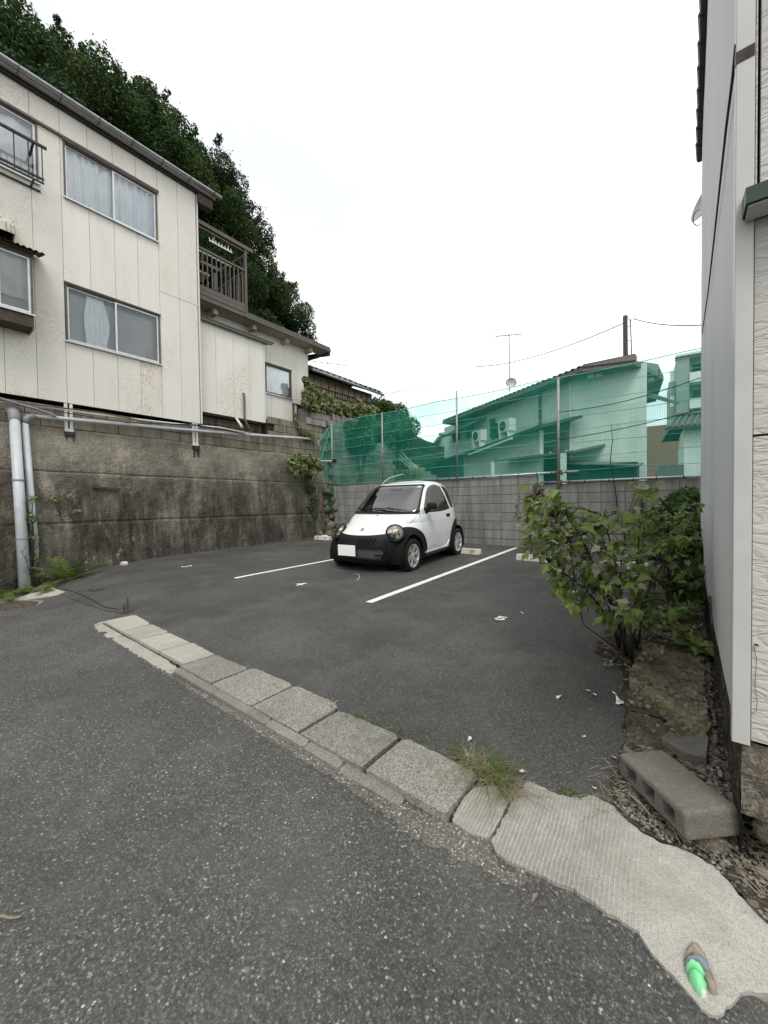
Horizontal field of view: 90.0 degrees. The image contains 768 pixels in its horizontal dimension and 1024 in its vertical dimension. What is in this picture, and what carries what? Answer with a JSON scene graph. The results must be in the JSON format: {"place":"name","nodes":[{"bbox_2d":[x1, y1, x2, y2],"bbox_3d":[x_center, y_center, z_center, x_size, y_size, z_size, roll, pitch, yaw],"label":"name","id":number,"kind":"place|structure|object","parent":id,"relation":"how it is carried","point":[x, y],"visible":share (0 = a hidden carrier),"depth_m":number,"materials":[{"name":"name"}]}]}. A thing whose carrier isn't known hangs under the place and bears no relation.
{"place":"outdoors","nodes":[
{"label":"outdoors","id":0,"kind":"place"},
{"bbox_2d":[203,414,443,467],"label":"hillside","id":1,"kind":"structure","parent":0,"point":[418,443],"depth_m":32.01,"materials":[{"name":"plant"}]},
{"bbox_2d":[0,0,78,79],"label":"hill tree","id":2,"kind":"object","parent":1,"relation":"on","point":[4,15],"visible":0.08,"depth_m":10.30,"materials":[{"name":"green plant"}]},
{"bbox_2d":[0,21,89,114],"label":"hill tree","id":3,"kind":"object","parent":1,"relation":"on","point":[23,49],"visible":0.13,"depth_m":9.74,"materials":[{"name":"green plant"}]},
{"bbox_2d":[0,0,93,107],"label":"hill tree","id":4,"kind":"object","parent":1,"relation":"on","point":[17,5],"visible":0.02,"depth_m":10.63,"materials":[{"name":"green plant"}]},
{"bbox_2d":[0,2,126,134],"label":"hill tree","id":5,"kind":"object","parent":1,"relation":"on","point":[100,104],"visible":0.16,"depth_m":11.09,"materials":[{"name":"green plant"}]},
{"bbox_2d":[56,31,185,160],"bbox_3d":[-9.402,-11.681,13.225,4.242,6.722,4.086,0,2,38],"label":"hill tree","id":6,"kind":"object","parent":1,"relation":"on","point":[130,103],"visible":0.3,"depth_m":12.39,"materials":[{"name":"green plant"}]},
{"bbox_2d":[131,106,222,217],"bbox_3d":[-8.196,-11.522,14.844,3.675,6.407,3.994,0,2,38],"label":"hill tree","id":7,"kind":"object","parent":1,"relation":"on","point":[186,163],"visible":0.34,"depth_m":13.93,"materials":[{"name":"green plant"}]},
{"bbox_2d":[158,112,249,222],"bbox_3d":[-8.884,-13.982,17.952,4.849,7.008,4.485,0,2,38],"label":"hill tree","id":8,"kind":"object","parent":1,"relation":"on","point":[225,175],"visible":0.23,"depth_m":17.37,"materials":[{"name":"green plant"}]},
{"bbox_2d":[182,169,260,261],"bbox_3d":[-7.045,-10.317,16.250,3.705,6.447,3.969,0,2,38],"label":"hill tree","id":9,"kind":"object","parent":1,"relation":"on","point":[228,219],"visible":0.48,"depth_m":15.74,"materials":[{"name":"green plant"}]},
{"bbox_2d":[198,228,269,308],"bbox_3d":[-6.503,-7.780,15.172,3.350,6.129,3.733,0,2,38],"label":"hill tree","id":10,"kind":"object","parent":1,"relation":"on","point":[254,281],"visible":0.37,"depth_m":14.54,"materials":[{"name":"green plant"}]},
{"bbox_2d":[241,297,282,423],"bbox_3d":[-5.660,-6.532,16.844,2.741,5.319,2.445,-1,1,-3],"label":"hill tree","id":11,"kind":"object","parent":1,"relation":"on","point":[267,314],"visible":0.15,"depth_m":16.37,"materials":[{"name":"green plant"}]},
{"bbox_2d":[232,239,293,313],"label":"hill tree","id":12,"kind":"object","parent":1,"relation":"on","point":[278,288],"visible":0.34,"depth_m":17.62,"materials":[{"name":"green plant"}]},
{"bbox_2d":[275,303,318,354],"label":"hill tree","id":13,"kind":"object","parent":1,"relation":"on","point":[305,333],"visible":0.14,"depth_m":21.78,"materials":[{"name":"green plant"}]},
{"bbox_2d":[2,0,701,442],"label":"sky","id":14,"kind":"structure","parent":0,"point":[434,178],"materials":[{"name":"white"}]},
{"bbox_2d":[0,593,767,1023],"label":"road","id":15,"kind":"structure","parent":0,"point":[172,851],"depth_m":1.18,"materials":[{"name":"asphalt"}]},
{"bbox_2d":[0,600,43,611],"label":"curb","id":16,"kind":"structure","parent":15,"relation":"on","point":[10,605],"depth_m":5.08,"materials":[{"name":"concrete"}]},
{"bbox_2d":[14,584,64,600],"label":"broken paving","id":17,"kind":"structure","parent":15,"relation":"on","point":[33,595],"depth_m":5.64,"materials":[{"name":"concrete"}]},
{"bbox_2d":[10,537,767,895],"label":"parking lot","id":18,"kind":"structure","parent":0,"point":[446,647],"depth_m":3.12,"materials":[{"name":"asphalt"}]},
{"bbox_2d":[24,580,58,595],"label":"fern","id":19,"kind":"object","parent":18,"relation":"on","point":[46,587],"visible":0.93,"depth_m":5.88,"materials":[{"name":"green plant"}]},
{"bbox_2d":[26,554,102,581],"bbox_3d":[-5.308,0.930,6.312,1.060,0.440,0.918,-1,1,3],"label":"fern","id":20,"kind":"object","parent":18,"relation":"on","point":[65,574],"visible":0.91,"depth_m":6.33,"materials":[{"name":"green plant"}]},
{"bbox_2d":[330,474,463,571],"bbox_3d":[0.378,0.096,6.913,1.628,1.671,2.786,0,3,33],"label":"white car","id":21,"kind":"object","parent":18,"relation":"on","point":[406,526],"visible":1,"depth_m":6.25,"materials":[{"name":"paint"}]},
{"bbox_2d":[460,548,481,554],"bbox_3d":[1.607,0.759,7.506,0.600,0.108,0.144,0,2,38],"label":"wheel stop","id":22,"kind":"object","parent":18,"relation":"on","point":[472,551],"visible":0.66,"depth_m":7.38,"materials":[{"name":"concrete"}]},
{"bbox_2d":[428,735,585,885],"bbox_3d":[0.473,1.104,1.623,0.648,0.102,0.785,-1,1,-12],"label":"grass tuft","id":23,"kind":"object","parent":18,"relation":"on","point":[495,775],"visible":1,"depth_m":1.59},
{"bbox_2d":[516,554,546,562],"bbox_3d":[2.539,0.774,6.461,0.600,0.108,0.144,0,2,38],"label":"wheel stop","id":24,"kind":"object","parent":18,"relation":"on","point":[519,557],"visible":0.51,"depth_m":6.47,"materials":[{"name":"concrete"}]},
{"bbox_2d":[419,354,678,484],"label":"neighbour house","id":25,"kind":"structure","parent":0,"point":[583,464],"depth_m":12.55,"materials":[{"name":"white paint"}]},
{"bbox_2d":[472,429,486,447],"bbox_3d":[3.996,-3.066,16.148,0.318,0.708,0.640,-1,1,-20],"label":"air conditioner","id":26,"kind":"object","parent":25,"relation":"on","point":[479,435],"visible":0.92,"depth_m":15.92,"materials":[{"name":"white metal"}]},
{"bbox_2d":[491,423,506,439],"bbox_3d":[4.868,-3.469,16.326,0.031,0.669,1.056,-1,1,-20],"label":"window","id":27,"kind":"structure","parent":25,"relation":"in","point":[496,435],"depth_m":16.49,"materials":[{"name":"glass"}]},
{"bbox_2d":[498,418,515,439],"bbox_3d":[4.608,-3.101,14.427,0.318,0.719,0.656,-1,1,-20],"label":"air conditioner","id":28,"kind":"object","parent":25,"relation":"on","point":[507,429],"visible":0.89,"depth_m":14.21,"materials":[{"name":"white metal"}]},
{"bbox_2d":[493,331,520,390],"bbox_3d":[5.509,-6.767,17.128,1.274,2.772,0.519,-1,1,5],"label":"tv antenna","id":29,"kind":"object","parent":25,"relation":"on","point":[509,349],"visible":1,"depth_m":17.05,"materials":[{"name":"grey metal"}]},
{"bbox_2d":[506,378,516,386],"bbox_3d":[5.587,-5.686,16.875,0.298,0.463,0.375,-2,2,-38],"label":"satellite dish","id":30,"kind":"object","parent":29,"relation":"attached to","point":[511,382],"visible":0.94,"depth_m":16.91,"materials":[{"name":"metal"}]},
{"bbox_2d":[544,464,581,483],"bbox_3d":[5.633,0.457,12.645,0.097,4.000,1.786,-2,2,-38],"label":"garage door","id":31,"kind":"structure","parent":25,"relation":"in","point":[547,477],"depth_m":12.63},
{"bbox_2d":[369,782,767,1018],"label":"concrete apron","id":32,"kind":"object","parent":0,"point":[668,904],"visible":0.95,"depth_m":1.20,"materials":[{"name":"concrete"}]},
{"bbox_2d":[394,475,767,922],"bbox_3d":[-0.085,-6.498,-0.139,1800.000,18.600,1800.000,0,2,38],"label":"ground","id":33,"kind":"structure","parent":0,"point":[737,893],"depth_m":1.18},
{"bbox_2d":[1,592,22,601],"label":"fern","id":34,"kind":"object","parent":33,"relation":"on","point":[8,598],"visible":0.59,"depth_m":5.34,"materials":[{"name":"green plant"}]},
{"bbox_2d":[0,399,332,593],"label":"retaining wall","id":35,"kind":"structure","parent":33,"relation":"on","point":[173,496],"depth_m":8.07,"materials":[{"name":"concrete"}]},
{"bbox_2d":[4,406,30,589],"bbox_3d":[-6.009,-0.279,6.306,0.958,3.016,0.180,0,2,38],"label":"drain pipe","id":36,"kind":"object","parent":35,"relation":"attached to","point":[18,480],"visible":0.94,"depth_m":6.20,"materials":[{"name":"grey plastic"}]},
{"bbox_2d":[25,495,39,572],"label":"climbing vine","id":37,"kind":"object","parent":35,"relation":"attached to","point":[33,537],"visible":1,"depth_m":6.26,"materials":[{"name":"green plant"}]},
{"bbox_2d":[47,491,65,519],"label":"bare twig","id":38,"kind":"object","parent":35,"relation":"attached to","point":[57,500],"visible":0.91,"depth_m":6.69,"materials":[{"name":"green plant"}]},
{"bbox_2d":[63,403,74,441],"bbox_3d":[-5.837,-1.566,7.109,0.190,0.860,0.150,0,2,38],"label":"support bracket","id":39,"kind":"object","parent":35,"relation":"attached to","point":[69,432],"visible":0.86,"depth_m":7.06,"materials":[{"name":"white metal"}]},
{"bbox_2d":[64,490,81,523],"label":"bare twig","id":40,"kind":"object","parent":35,"relation":"attached to","point":[79,510],"visible":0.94,"depth_m":6.87,"materials":[{"name":"green plant"}]},
{"bbox_2d":[0,397,250,434],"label":"pipe","id":41,"kind":"object","parent":35,"relation":"attached to","point":[23,404],"visible":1,"depth_m":7.26,"materials":[{"name":"white plastic"}]},
{"bbox_2d":[0,52,330,424],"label":"cream house","id":42,"kind":"structure","parent":35,"relation":"on","point":[105,220],"depth_m":7.71,"materials":[{"name":"paint"}]},
{"bbox_2d":[0,216,14,241],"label":"vent hood","id":43,"kind":"object","parent":42,"relation":"attached to","point":[7,229],"visible":0.85,"depth_m":6.34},
{"bbox_2d":[0,101,40,185],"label":"window","id":44,"kind":"structure","parent":42,"relation":"in","point":[6,136],"depth_m":6.59,"materials":[{"name":"glass"}]},
{"bbox_2d":[0,237,44,334],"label":"bay window","id":45,"kind":"structure","parent":42,"relation":"attached to","point":[16,296],"depth_m":6.32,"materials":[{"name":"brown metal"}]},
{"bbox_2d":[0,243,35,316],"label":"window","id":46,"kind":"structure","parent":45,"relation":"in","point":[16,273],"depth_m":6.32,"materials":[{"name":"glass"}]},
{"bbox_2d":[0,122,46,192],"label":"window guard","id":47,"kind":"object","parent":42,"relation":"attached to","point":[23,136],"visible":1,"depth_m":6.41,"materials":[{"name":"brown metal"}]},
{"bbox_2d":[62,137,159,242],"bbox_3d":[-5.404,-6.285,7.657,0.219,1.064,1.620,0,2,38],"label":"window","id":48,"kind":"structure","parent":42,"relation":"in","point":[91,187],"depth_m":7.61,"materials":[{"name":"glass"}]},
{"bbox_2d":[64,280,162,365],"bbox_3d":[-5.372,-3.690,7.694,0.200,1.094,1.650,0,2,38],"label":"window","id":49,"kind":"structure","parent":42,"relation":"in","point":[96,320],"depth_m":7.66,"materials":[{"name":"glass"}]},
{"bbox_2d":[198,219,252,318],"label":"balcony","id":50,"kind":"structure","parent":42,"relation":"attached to","point":[212,293],"depth_m":9.72,"materials":[{"name":"brown metal"}]},
{"bbox_2d":[235,393,249,429],"bbox_3d":[-3.667,-2.624,9.924,0.332,0.988,0.276,0,2,38],"label":"drain pipe","id":51,"kind":"object","parent":42,"relation":"attached to","point":[236,418],"visible":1,"depth_m":9.99,"materials":[{"name":"metal"}]},
{"bbox_2d":[265,362,292,399],"bbox_3d":[-3.301,-3.851,11.154,0.152,0.894,1.510,0,2,38],"label":"window","id":52,"kind":"structure","parent":42,"relation":"in","point":[278,379],"depth_m":11.40,"materials":[{"name":"glass"}]},
{"bbox_2d":[21,413,310,561],"bbox_3d":[-3.987,-0.596,8.899,0.565,3.116,6.406,0,2,38],"label":"drain pipe","id":53,"kind":"object","parent":35,"relation":"attached to","point":[25,421],"visible":0.95,"depth_m":6.58,"materials":[{"name":"grey plastic"}]},
{"bbox_2d":[191,423,199,457],"bbox_3d":[-4.397,-1.624,8.927,0.190,0.860,0.150,0,2,38],"label":"support bracket","id":54,"kind":"object","parent":35,"relation":"attached to","point":[194,444],"visible":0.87,"depth_m":8.88,"materials":[{"name":"white metal"}]},
{"bbox_2d":[293,413,313,440],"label":"ivy","id":55,"kind":"object","parent":35,"relation":"attached to","point":[305,434],"visible":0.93,"depth_m":11.32,"materials":[{"name":"green plant"}]},
{"bbox_2d":[285,451,325,491],"bbox_3d":[-2.232,-1.147,11.007,0.421,1.126,1.427,0,2,38],"label":"shrub","id":56,"kind":"object","parent":35,"relation":"attached to","point":[298,463],"visible":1,"depth_m":10.87,"materials":[{"name":"green plant"}]},
{"bbox_2d":[306,475,317,523],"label":"corner creeper","id":57,"kind":"object","parent":35,"relation":"attached to","point":[314,500],"visible":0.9,"depth_m":11.40,"materials":[{"name":"green plant"}]},
{"bbox_2d":[94,615,490,836],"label":"curb","id":58,"kind":"structure","parent":33,"relation":"on","point":[386,772],"depth_m":1.95,"materials":[{"name":"concrete"}]},
{"bbox_2d":[317,479,340,536],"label":"corner stones","id":59,"kind":"object","parent":33,"relation":"on","point":[330,525],"visible":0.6,"depth_m":11.81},
{"bbox_2d":[297,365,384,419],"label":"tiled house","id":60,"kind":"structure","parent":33,"relation":"on","point":[322,378],"depth_m":13.90,"materials":[{"name":"paint"}]},
{"bbox_2d":[298,408,395,484],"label":"block wall","id":61,"kind":"structure","parent":33,"relation":"on","point":[324,421],"depth_m":12.67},
{"bbox_2d":[312,386,386,418],"bbox_3d":[-1.040,-3.610,13.243,0.030,0.880,3.759,0,2,38],"label":"iron fence","id":62,"kind":"object","parent":61,"relation":"on","point":[342,394],"visible":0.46,"depth_m":12.79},
{"bbox_2d":[296,376,379,443],"bbox_3d":[-1.418,-3.103,12.683,0.506,2.038,3.904,0,2,38],"label":"ivy","id":63,"kind":"object","parent":62,"relation":"attached to","point":[329,403],"visible":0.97,"depth_m":12.14,"materials":[{"name":"green plant"}]},
{"bbox_2d":[370,397,394,421],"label":"tree","id":64,"kind":"object","parent":33,"relation":"on","point":[388,405],"visible":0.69,"depth_m":14.57,"materials":[{"name":"green plant"}]},
{"bbox_2d":[342,465,426,484],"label":"dry bank grass","id":65,"kind":"structure","parent":33,"relation":"on","point":[419,476],"depth_m":11.77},
{"bbox_2d":[371,401,420,481],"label":"garden tree","id":66,"kind":"object","parent":33,"relation":"on","point":[404,434],"visible":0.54,"depth_m":14.97,"materials":[{"name":"green plant"}]},
{"bbox_2d":[393,463,418,477],"bbox_3d":[0.934,0.165,16.910,0.800,4.525,1.150,0,2,38],"label":"stair step","id":67,"kind":"object","parent":33,"relation":"on","point":[403,465],"visible":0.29,"depth_m":16.34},
{"bbox_2d":[397,451,417,468],"bbox_3d":[0.625,-2.606,16.270,1.886,1.645,0.061,0,2,38],"label":"stair railing","id":68,"kind":"object","parent":67,"relation":"attached to","point":[406,461],"visible":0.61,"depth_m":16.01,"materials":[{"name":"metal"}]},
{"bbox_2d":[395,466,424,480],"bbox_3d":[1.167,0.253,16.728,0.800,4.351,1.150,0,2,38],"label":"stair step","id":69,"kind":"object","parent":33,"relation":"on","point":[406,469],"visible":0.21,"depth_m":16.23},
{"bbox_2d":[407,473,436,480],"bbox_3d":[1.617,0.422,16.377,0.800,4.015,1.150,0,2,38],"label":"stair step","id":70,"kind":"object","parent":33,"relation":"on","point":[428,476],"visible":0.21,"depth_m":15.96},
{"bbox_2d":[333,475,699,553],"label":"block wall","id":71,"kind":"structure","parent":33,"relation":"on","point":[486,511],"depth_m":8.62,"materials":[{"name":"concrete"}]},
{"bbox_2d":[318,348,700,493],"bbox_3d":[1.903,-1.096,9.195,9.646,3.650,0.387,0,2,37],"label":"net fence","id":72,"kind":"object","parent":71,"relation":"attached to","point":[558,472],"visible":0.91,"depth_m":7.93,"materials":[{"name":"green"}]},
{"bbox_2d":[623,314,635,355],"bbox_3d":[15.410,-6.554,24.004,0.816,11.666,0.402,-1,1,9],"label":"utility pole","id":73,"kind":"object","parent":33,"relation":"on","point":[625,334],"visible":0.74,"depth_m":23.93,"materials":[{"name":"concrete"}]},
{"bbox_2d":[476,323,622,366],"bbox_3d":[12.498,-13.839,33.004,0.062,3.869,18.718,-1,1,-15],"label":"overhead wire","id":74,"kind":"object","parent":73,"relation":"attached to","point":[556,349],"visible":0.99,"depth_m":29.48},
{"bbox_2d":[632,318,700,325],"bbox_3d":[14.344,-9.646,19.303,0.051,4.333,8.932,0,1,13],"label":"overhead wire","id":75,"kind":"object","parent":73,"relation":"attached to","point":[666,324],"visible":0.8,"depth_m":19.52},
{"bbox_2d":[654,410,700,478],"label":"old tiled house","id":76,"kind":"structure","parent":33,"relation":"on","point":[683,424],"depth_m":21.81,"materials":[{"name":"paint"}]},
{"bbox_2d":[695,0,767,854],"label":"pale building","id":77,"kind":"structure","parent":33,"relation":"on","point":[734,437],"depth_m":1.18,"materials":[{"name":"paint"}]},
{"bbox_2d":[691,194,701,221],"bbox_3d":[4.054,-3.939,4.875,0.123,0.406,0.420,-1,1,11],"label":"satellite dish","id":78,"kind":"object","parent":77,"relation":"attached to","point":[698,213],"visible":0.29,"depth_m":5.00,"materials":[{"name":"white metal"}]},
{"bbox_2d":[706,596,713,626],"bbox_3d":[1.917,0.531,2.262,0.011,0.101,0.754,0,2,38],"label":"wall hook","id":79,"kind":"object","parent":77,"relation":"attached to","point":[710,608],"depth_m":2.12,"materials":[{"name":"metal"}]},
{"bbox_2d":[702,44,735,333],"bbox_3d":[2.215,-1.644,2.612,0.008,0.402,3.723,0,2,38],"label":"cable","id":80,"kind":"object","parent":77,"relation":"attached to","point":[727,116],"depth_m":1.60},
{"bbox_2d":[647,424,677,476],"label":"brick house","id":81,"kind":"structure","parent":0,"point":[660,456],"depth_m":33.34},
{"bbox_2d":[593,561,767,921],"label":"soil strip","id":82,"kind":"object","parent":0,"point":[601,647],"visible":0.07,"depth_m":1.75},
{"bbox_2d":[580,612,626,660],"bbox_3d":[1.489,0.840,2.613,0.287,0.280,0.007,0,2,38],"label":"dry shoot","id":83,"kind":"object","parent":82,"relation":"on","point":[601,637],"visible":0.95,"depth_m":2.62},
{"bbox_2d":[573,758,634,821],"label":"dry stalks","id":84,"kind":"object","parent":82,"relation":"on","point":[602,810],"visible":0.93,"depth_m":1.46,"materials":[{"name":"beige plant"}]},
{"bbox_2d":[511,481,705,663],"bbox_3d":[1.924,0.361,3.182,1.122,1.253,2.802,0,2,38],"label":"shrub","id":85,"kind":"object","parent":82,"relation":"on","point":[641,610],"visible":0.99,"depth_m":2.43,"materials":[{"name":"green plant"}]},
{"bbox_2d":[610,424,617,506],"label":"bare twig","id":86,"kind":"object","parent":85,"relation":"attached to","point":[612,472],"visible":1,"depth_m":6.82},
{"bbox_2d":[604,601,706,689],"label":"leaf litter","id":87,"kind":"object","parent":82,"relation":"on","point":[650,644],"visible":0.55,"depth_m":2.75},
{"bbox_2d":[623,614,711,759],"bbox_3d":[1.835,1.038,2.469,0.367,0.306,2.270,0,2,38],"label":"broken footing","id":88,"kind":"object","parent":82,"relation":"on","point":[681,669],"visible":0.68,"depth_m":2.09,"materials":[{"name":"concrete"}]},
{"bbox_2d":[631,707,666,722],"bbox_3d":[1.301,0.993,1.888,0.041,0.016,0.152,-2,2,-42],"label":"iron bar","id":89,"kind":"object","parent":88,"relation":"on","point":[662,718],"visible":1,"depth_m":1.88,"materials":[{"name":"metal"}]},
{"bbox_2d":[628,615,708,751],"bbox_3d":[1.827,0.971,2.461,0.353,0.172,2.245,0,2,38],"label":"debris","id":90,"kind":"object","parent":88,"relation":"on","point":[651,701],"visible":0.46,"depth_m":2.01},
{"bbox_2d":[649,613,685,624],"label":"broad leaf weed","id":91,"kind":"object","parent":82,"relation":"on","point":[664,620],"visible":0.38,"depth_m":3.11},
{"bbox_2d":[625,672,711,752],"bbox_3d":[1.382,1.012,1.896,0.365,0.132,0.813,0,2,38],"label":"rubble","id":92,"kind":"object","parent":82,"relation":"on","point":[673,693],"visible":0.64,"depth_m":1.95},
{"bbox_2d":[642,485,708,612],"bbox_3d":[3.238,0.273,4.284,0.813,1.212,2.999,0,2,38],"label":"wall side shrub","id":93,"kind":"object","parent":82,"relation":"on","point":[693,589],"visible":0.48,"depth_m":3.81,"materials":[{"name":"green plant"}]},
{"bbox_2d":[620,750,739,839],"bbox_3d":[1.050,1.008,1.393,0.190,0.098,0.332,-3,-2,-2],"label":"hollow block","id":94,"kind":"object","parent":82,"relation":"on","point":[684,802],"depth_m":1.32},
{"bbox_2d":[656,624,705,637],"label":"broad leaf weed","id":95,"kind":"object","parent":82,"relation":"on","point":[683,632],"visible":0.92,"depth_m":2.85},
{"bbox_2d":[661,729,708,766],"bbox_3d":[1.334,1.063,1.697,0.172,0.128,0.247,0,2,38],"label":"concrete chunk","id":96,"kind":"object","parent":82,"relation":"on","point":[689,747],"visible":0.62,"depth_m":1.65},
{"bbox_2d":[608,735,767,911],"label":"dry straw","id":97,"kind":"object","parent":82,"relation":"on","point":[738,868],"visible":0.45,"depth_m":1.25,"materials":[{"name":"brown plant"}]},
{"bbox_2d":[667,637,713,656],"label":"broad leaf weed","id":98,"kind":"object","parent":82,"relation":"on","point":[705,645],"visible":0.98,"depth_m":2.55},
{"bbox_2d":[614,752,767,919],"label":"gravel","id":99,"kind":"structure","parent":82,"relation":"on","point":[737,856],"depth_m":1.28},
{"bbox_2d":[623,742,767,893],"bbox_3d":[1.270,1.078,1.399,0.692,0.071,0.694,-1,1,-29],"label":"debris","id":100,"kind":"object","parent":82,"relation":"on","point":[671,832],"visible":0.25,"depth_m":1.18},
{"bbox_2d":[686,604,724,796],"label":"gravel","id":101,"kind":"structure","parent":82,"relation":"on","point":[713,748],"depth_m":1.66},
{"bbox_2d":[693,837,731,856],"bbox_3d":[1.085,1.099,1.295,0.100,0.081,0.123,23,-9,19],"label":"support stone","id":102,"kind":"object","parent":82,"relation":"on","point":[714,844],"visible":0.37,"depth_m":1.24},
{"bbox_2d":[752,818,767,844],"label":"foundation stone","id":103,"kind":"object","parent":82,"relation":"on","point":[760,828],"visible":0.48,"depth_m":1.18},
{"bbox_2d":[667,350,700,423],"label":"apartment block","id":104,"kind":"structure","parent":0,"point":[688,361],"depth_m":45.13,"materials":[{"name":"white paint"}]},
{"bbox_2d":[684,942,716,998],"bbox_3d":[0.785,1.140,0.961,0.056,0.051,0.110,0,1,22],"label":"cloth scrap","id":105,"kind":"object","parent":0,"point":[699,971],"visible":1,"depth_m":0.94,"materials":[{"name":"green fabric"}]},
{"bbox_3d":[0.149,0.738,13.984,1.146,3.524,5.138,0,2,38],"label":"stone bank","id":106,"kind":"object","parent":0,"visible":0},
{"bbox_2d":[343,413,390,482],"bbox_3d":[-0.598,-0.931,13.124,1.806,4.743,1.716,0,2,38],"label":"garden shrub","id":107,"kind":"object","parent":106,"relation":"on","point":[365,431],"visible":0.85,"depth_m":12.70,"materials":[{"name":"green plant"}]},
{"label":"wooded slope","id":108,"kind":"object","parent":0,"visible":0},
{"bbox_2d":[44,13,106,74],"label":"hill tree","id":109,"kind":"object","parent":108,"relation":"on","point":[52,29],"visible":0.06,"depth_m":13.01,"materials":[{"name":"green plant"}]},
{"bbox_2d":[109,68,206,160],"bbox_3d":[-9.368,-13.264,15.470,4.345,6.650,4.024,-1,1,1],"label":"hill tree","id":110,"kind":"object","parent":108,"relation":"on","point":[140,80],"visible":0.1,"depth_m":14.26,"materials":[{"name":"green plant"}]},
{"bbox_2d":[207,189,279,261],"bbox_3d":[-7.631,-12.014,19.198,5.098,7.048,4.204,0,2,38],"label":"hill tree","id":111,"kind":"object","parent":108,"relation":"on","point":[259,223],"visible":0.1,"depth_m":18.45,"materials":[{"name":"green plant"}]},
{"bbox_2d":[254,264,314,330],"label":"hill tree","id":112,"kind":"object","parent":108,"relation":"on","point":[301,313],"visible":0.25,"depth_m":21.07,"materials":[{"name":"green plant"}]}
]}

